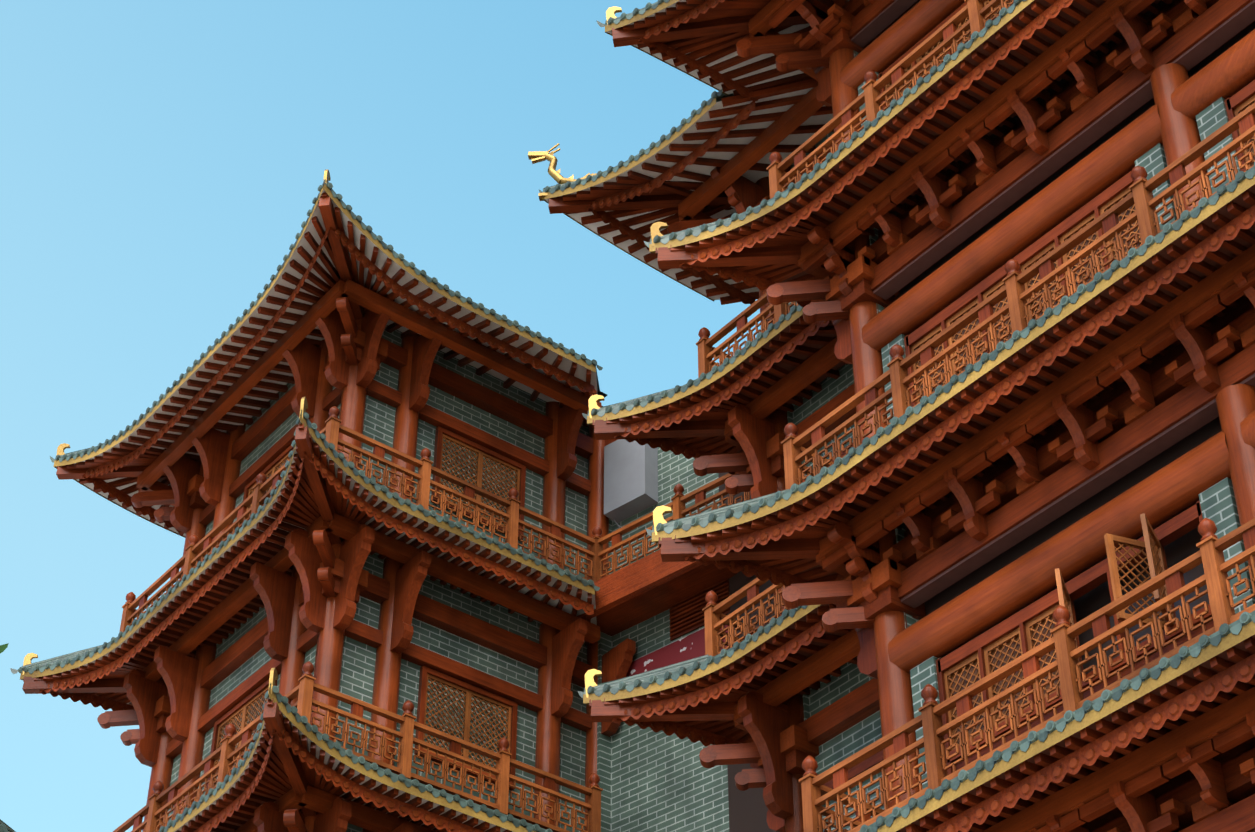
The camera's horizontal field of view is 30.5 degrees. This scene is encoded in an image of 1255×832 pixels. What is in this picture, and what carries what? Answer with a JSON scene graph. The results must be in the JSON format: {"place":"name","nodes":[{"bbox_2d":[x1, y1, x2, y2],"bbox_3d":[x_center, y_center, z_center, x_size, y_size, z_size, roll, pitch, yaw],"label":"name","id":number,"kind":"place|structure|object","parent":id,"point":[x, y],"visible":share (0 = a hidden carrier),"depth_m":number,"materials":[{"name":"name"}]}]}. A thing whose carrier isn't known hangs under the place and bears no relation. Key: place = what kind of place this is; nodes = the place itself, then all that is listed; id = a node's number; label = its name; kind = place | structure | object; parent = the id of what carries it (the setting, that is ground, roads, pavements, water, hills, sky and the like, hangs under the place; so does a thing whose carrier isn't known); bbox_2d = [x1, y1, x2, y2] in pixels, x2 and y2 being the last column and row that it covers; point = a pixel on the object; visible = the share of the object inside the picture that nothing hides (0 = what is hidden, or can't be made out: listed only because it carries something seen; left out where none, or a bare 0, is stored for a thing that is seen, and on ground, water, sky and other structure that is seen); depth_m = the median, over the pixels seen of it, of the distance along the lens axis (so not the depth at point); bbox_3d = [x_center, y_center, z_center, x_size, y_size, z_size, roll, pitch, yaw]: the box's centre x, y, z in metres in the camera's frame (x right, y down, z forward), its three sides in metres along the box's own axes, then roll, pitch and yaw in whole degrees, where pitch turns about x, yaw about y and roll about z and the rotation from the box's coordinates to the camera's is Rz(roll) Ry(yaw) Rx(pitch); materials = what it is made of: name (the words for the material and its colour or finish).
{"place":"outdoors","nodes":[
{"label":"outdoors","id":0,"kind":"place"},
{"bbox_2d":[0,643,8,652],"bbox_3d":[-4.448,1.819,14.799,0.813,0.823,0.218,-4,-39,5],"label":"twig tree","id":1,"kind":"object","parent":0,"point":[3,647],"visible":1,"depth_m":15.00,"materials":[{"name":"plant"}]},
{"bbox_2d":[0,169,635,831],"bbox_3d":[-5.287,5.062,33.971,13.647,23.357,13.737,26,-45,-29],"label":"pagoda tower","id":2,"kind":"structure","parent":0,"point":[346,455],"depth_m":37.63,"materials":[{"name":"brown wood"}]},
{"bbox_2d":[0,0,760,831],"label":"sky","id":3,"kind":"structure","parent":0,"point":[161,161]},
{"bbox_2d":[576,405,777,831],"bbox_3d":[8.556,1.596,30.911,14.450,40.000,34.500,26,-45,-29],"label":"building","id":4,"kind":"structure","parent":0,"point":[650,602],"depth_m":37.70,"materials":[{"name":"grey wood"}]},
{"bbox_2d":[528,0,1254,831],"bbox_3d":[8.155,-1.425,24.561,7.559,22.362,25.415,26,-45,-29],"label":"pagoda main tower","id":5,"kind":"structure","parent":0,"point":[966,414],"depth_m":26.99,"materials":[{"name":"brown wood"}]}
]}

